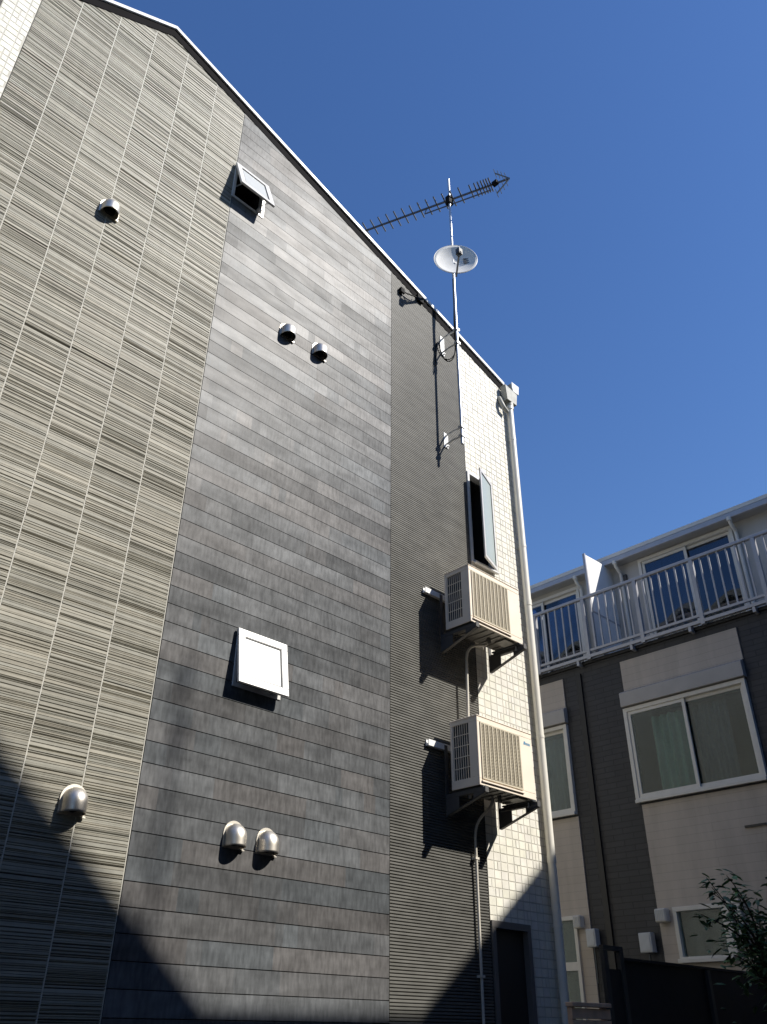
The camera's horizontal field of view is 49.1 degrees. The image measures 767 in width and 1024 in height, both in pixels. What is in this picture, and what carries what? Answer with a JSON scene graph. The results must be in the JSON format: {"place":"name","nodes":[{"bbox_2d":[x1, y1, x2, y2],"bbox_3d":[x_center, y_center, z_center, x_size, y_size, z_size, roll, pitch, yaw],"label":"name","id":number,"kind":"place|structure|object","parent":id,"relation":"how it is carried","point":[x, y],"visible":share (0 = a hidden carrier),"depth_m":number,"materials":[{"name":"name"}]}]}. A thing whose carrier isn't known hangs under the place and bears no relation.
{"place":"outdoors","nodes":[
{"label":"outdoors","id":0,"kind":"place"},
{"bbox_2d":[114,0,766,585],"label":"sky","id":1,"kind":"structure","parent":0,"point":[618,280],"materials":[{"name":"blue"}]},
{"bbox_2d":[530,493,766,1019],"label":"apartment building","id":2,"kind":"structure","parent":0,"point":[651,654],"depth_m":11.40,"materials":[{"name":"tile"}]},
{"bbox_2d":[532,586,586,675],"bbox_3d":[2.824,2.283,14.242,0.276,1.670,1.540,28,-41,-37],"label":"balcony door","id":3,"kind":"structure","parent":2,"relation":"in","point":[540,605],"depth_m":14.37,"materials":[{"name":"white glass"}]},
{"bbox_2d":[544,724,577,818],"bbox_3d":[2.134,4.040,12.603,0.280,1.305,1.765,28,-41,-37],"label":"window","id":4,"kind":"structure","parent":2,"relation":"in","point":[562,792],"depth_m":12.29,"materials":[{"name":"grey glass"}]},
{"bbox_2d":[561,916,587,1019],"bbox_3d":[2.277,6.231,10.983,0.215,1.645,0.900,28,-41,-37],"label":"window","id":5,"kind":"structure","parent":2,"relation":"in","point":[576,990],"depth_m":10.98,"materials":[{"name":"white glass"}]},
{"bbox_2d":[573,915,584,928],"bbox_3d":[2.560,5.383,11.014,0.123,0.150,0.110,28,-41,-37],"label":"flue cover","id":6,"kind":"object","parent":2,"relation":"attached to","point":[578,921],"visible":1,"depth_m":10.97,"materials":[{"name":"white plastic"}]},
{"bbox_2d":[586,929,600,982],"bbox_3d":[2.692,5.649,10.682,0.115,0.610,0.140,28,-41,-37],"label":"meter box","id":7,"kind":"object","parent":2,"relation":"attached to","point":[593,937],"visible":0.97,"depth_m":10.73,"materials":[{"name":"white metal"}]},
{"bbox_2d":[638,932,656,960],"bbox_3d":[3.231,5.446,10.170,0.115,0.620,0.170,28,-41,-37],"label":"meter box","id":8,"kind":"object","parent":2,"relation":"attached to","point":[647,942],"visible":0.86,"depth_m":10.23,"materials":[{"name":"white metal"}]},
{"bbox_2d":[654,908,670,922],"bbox_3d":[3.414,4.943,10.278,0.123,0.150,0.150,28,-41,-37],"label":"flue cover","id":9,"kind":"object","parent":2,"relation":"attached to","point":[662,915],"visible":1,"depth_m":10.24,"materials":[{"name":"white plastic"}]},
{"bbox_2d":[637,525,751,640],"bbox_3d":[4.720,1.268,12.635,0.278,1.720,1.570,28,-41,-37],"label":"balcony door","id":10,"kind":"structure","parent":2,"relation":"in","point":[726,531],"depth_m":13.01,"materials":[{"name":"white glass"}]},
{"bbox_2d":[623,678,766,802],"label":"window","id":11,"kind":"structure","parent":2,"relation":"in","point":[678,767],"depth_m":11.02,"materials":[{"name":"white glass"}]},
{"bbox_2d":[672,904,735,962],"bbox_3d":[3.809,4.996,9.946,0.216,0.605,0.690,28,-41,-37],"label":"window","id":12,"kind":"structure","parent":2,"relation":"in","point":[697,946],"depth_m":10.04,"materials":[{"name":"grey glass"}]},
{"label":"ground","id":13,"kind":"structure","parent":0,"visible":0},
{"bbox_2d":[0,0,568,1023],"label":"house","id":14,"kind":"structure","parent":13,"relation":"on","point":[238,532],"depth_m":6.75,"materials":[{"name":"grey tile"}]},
{"bbox_2d":[57,784,87,818],"bbox_3d":[-1.821,1.708,4.996,0.175,0.187,0.109,28,-41,-37],"label":"vent hood","id":15,"kind":"object","parent":14,"relation":"attached to","point":[73,799],"visible":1,"depth_m":4.96,"materials":[{"name":"silver metal"}]},
{"bbox_2d":[98,199,119,221],"bbox_3d":[-2.287,-2.585,7.085,0.175,0.187,0.109,28,-41,-37],"label":"vent hood","id":16,"kind":"object","parent":14,"relation":"attached to","point":[109,208],"visible":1,"depth_m":7.06,"materials":[{"name":"silver metal"}]},
{"bbox_2d":[222,821,246,851],"bbox_3d":[-0.984,2.183,5.684,0.175,0.187,0.109,28,-41,-37],"label":"vent hood","id":17,"kind":"object","parent":14,"relation":"attached to","point":[234,835],"visible":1,"depth_m":5.65,"materials":[{"name":"silver metal"}]},
{"bbox_2d":[231,162,274,218],"bbox_3d":[-1.437,-3.283,8.711,0.418,0.509,0.524,28,-41,-37],"label":"window","id":18,"kind":"structure","parent":14,"relation":"in","point":[248,189],"depth_m":8.66,"materials":[{"name":"silver metal"}]},
{"bbox_2d":[232,628,288,700],"bbox_3d":[-1.038,1.215,6.492,0.471,0.464,0.436,28,-41,-37],"label":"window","id":19,"kind":"structure","parent":14,"relation":"in","point":[260,662],"depth_m":6.37,"materials":[{"name":"silver metal"}]},
{"bbox_2d":[255,828,278,857],"bbox_3d":[-0.786,2.293,5.848,0.175,0.187,0.109,28,-41,-37],"label":"vent hood","id":20,"kind":"object","parent":14,"relation":"attached to","point":[267,841],"visible":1,"depth_m":5.81,"materials":[{"name":"silver metal"}]},
{"bbox_2d":[279,323,295,342],"bbox_3d":[-0.912,-1.784,8.201,0.175,0.187,0.109,28,-41,-37],"label":"vent hood","id":21,"kind":"object","parent":14,"relation":"attached to","point":[287,331],"visible":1,"depth_m":8.17,"materials":[{"name":"silver metal"}]},
{"bbox_2d":[312,343,327,361],"bbox_3d":[-0.619,-1.645,8.458,0.175,0.187,0.109,28,-41,-37],"label":"vent hood","id":22,"kind":"object","parent":14,"relation":"attached to","point":[319,350],"visible":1,"depth_m":8.43,"materials":[{"name":"silver metal"}]},
{"bbox_2d":[399,287,423,303],"bbox_3d":[0.350,-2.617,10.219,0.410,0.283,0.064,28,-41,-37],"label":"cable bracket","id":23,"kind":"object","parent":14,"relation":"attached to","point":[419,298],"visible":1,"depth_m":10.21,"materials":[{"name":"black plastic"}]},
{"bbox_2d":[440,178,465,448],"bbox_3d":[0.821,-2.681,10.643,0.070,4.620,0.268,28,-41,-37],"label":"antenna mast","id":24,"kind":"object","parent":14,"relation":"attached to","point":[461,435],"visible":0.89,"depth_m":10.08,"materials":[{"name":"metal"}]},
{"bbox_2d":[362,169,509,236],"bbox_3d":[0.712,-4.270,11.696,2.175,0.429,0.270,-13,-34,21],"label":"tv aerial","id":25,"kind":"object","parent":24,"relation":"attached to","point":[448,199],"visible":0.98,"depth_m":11.57,"materials":[{"name":"grey metal"}]},
{"bbox_2d":[435,279,456,365],"bbox_3d":[0.759,-2.375,10.406,0.270,1.450,0.084,-8,-33,14],"label":"antenna cable","id":26,"kind":"object","parent":24,"relation":"attached to","point":[441,355],"visible":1,"depth_m":10.21,"materials":[{"name":"black plastic"}]},
{"bbox_2d":[434,245,477,276],"bbox_3d":[0.924,-3.246,10.663,0.532,0.703,0.532,28,-41,-37],"label":"satellite dish","id":27,"kind":"object","parent":24,"relation":"attached to","point":[456,259],"visible":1,"depth_m":10.81,"materials":[{"name":"white metal"}]},
{"bbox_2d":[423,587,526,673],"bbox_3d":[0.932,1.126,8.260,1.075,0.630,0.480,28,-41,-37],"label":"wall bracket","id":28,"kind":"object","parent":14,"relation":"attached to","point":[448,644],"depth_m":8.26,"materials":[{"name":"metal"}]},
{"bbox_2d":[444,564,521,653],"bbox_3d":[1.000,0.999,8.360,0.829,0.662,0.349,28,-41,-37],"label":"air conditioner","id":29,"kind":"object","parent":28,"relation":"on","point":[487,602],"visible":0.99,"depth_m":8.21,"materials":[{"name":"beige metal"}]},
{"bbox_2d":[465,641,487,798],"bbox_3d":[0.899,1.910,7.877,0.269,1.504,0.053,-3,-32,5],"label":"coolant pipe","id":30,"kind":"object","parent":29,"relation":"attached to","point":[467,678],"visible":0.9,"depth_m":8.08,"materials":[{"name":"white plastic"}]},
{"bbox_2d":[472,797,493,1023],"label":"coolant pipe","id":31,"kind":"object","parent":14,"relation":"attached to","point":[481,976],"visible":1,"depth_m":7.08,"materials":[{"name":"white plastic"}]},
{"bbox_2d":[466,467,499,574],"bbox_3d":[1.033,0.148,9.527,0.419,1.202,0.526,28,-41,-37],"label":"window","id":32,"kind":"structure","parent":14,"relation":"in","point":[483,552],"depth_m":9.52,"materials":[{"name":"silver metal"}]},
{"bbox_2d":[426,739,540,829],"bbox_3d":[0.921,2.403,7.464,1.075,0.630,0.480,28,-41,-37],"label":"wall bracket","id":33,"kind":"object","parent":14,"relation":"attached to","point":[453,807],"depth_m":7.46,"materials":[{"name":"white"}]},
{"bbox_2d":[449,714,535,807],"bbox_3d":[0.994,2.278,7.568,0.829,0.662,0.349,28,-41,-37],"label":"air conditioner","id":34,"kind":"object","parent":33,"relation":"on","point":[496,757],"visible":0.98,"depth_m":7.42,"materials":[{"name":"beige metal"}]},
{"bbox_2d":[490,920,537,1023],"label":"door","id":35,"kind":"structure","parent":14,"relation":"in","point":[511,995],"depth_m":7.19,"materials":[{"name":"brown metal"}]},
{"bbox_2d":[565,1002,611,1023],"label":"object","id":36,"kind":"object","parent":13,"relation":"on","point":[602,1013],"visible":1,"depth_m":6.71,"materials":[{"name":"grey"}]},
{"bbox_2d":[599,945,766,1023],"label":"fence","id":37,"kind":"object","parent":13,"relation":"on","point":[638,991],"visible":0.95,"depth_m":7.86,"materials":[{"name":"brown metal"}]},
{"bbox_2d":[690,869,766,1023],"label":"shrub","id":38,"kind":"object","parent":13,"relation":"on","point":[758,947],"visible":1,"depth_m":7.97,"materials":[{"name":"green plant"}]}
]}

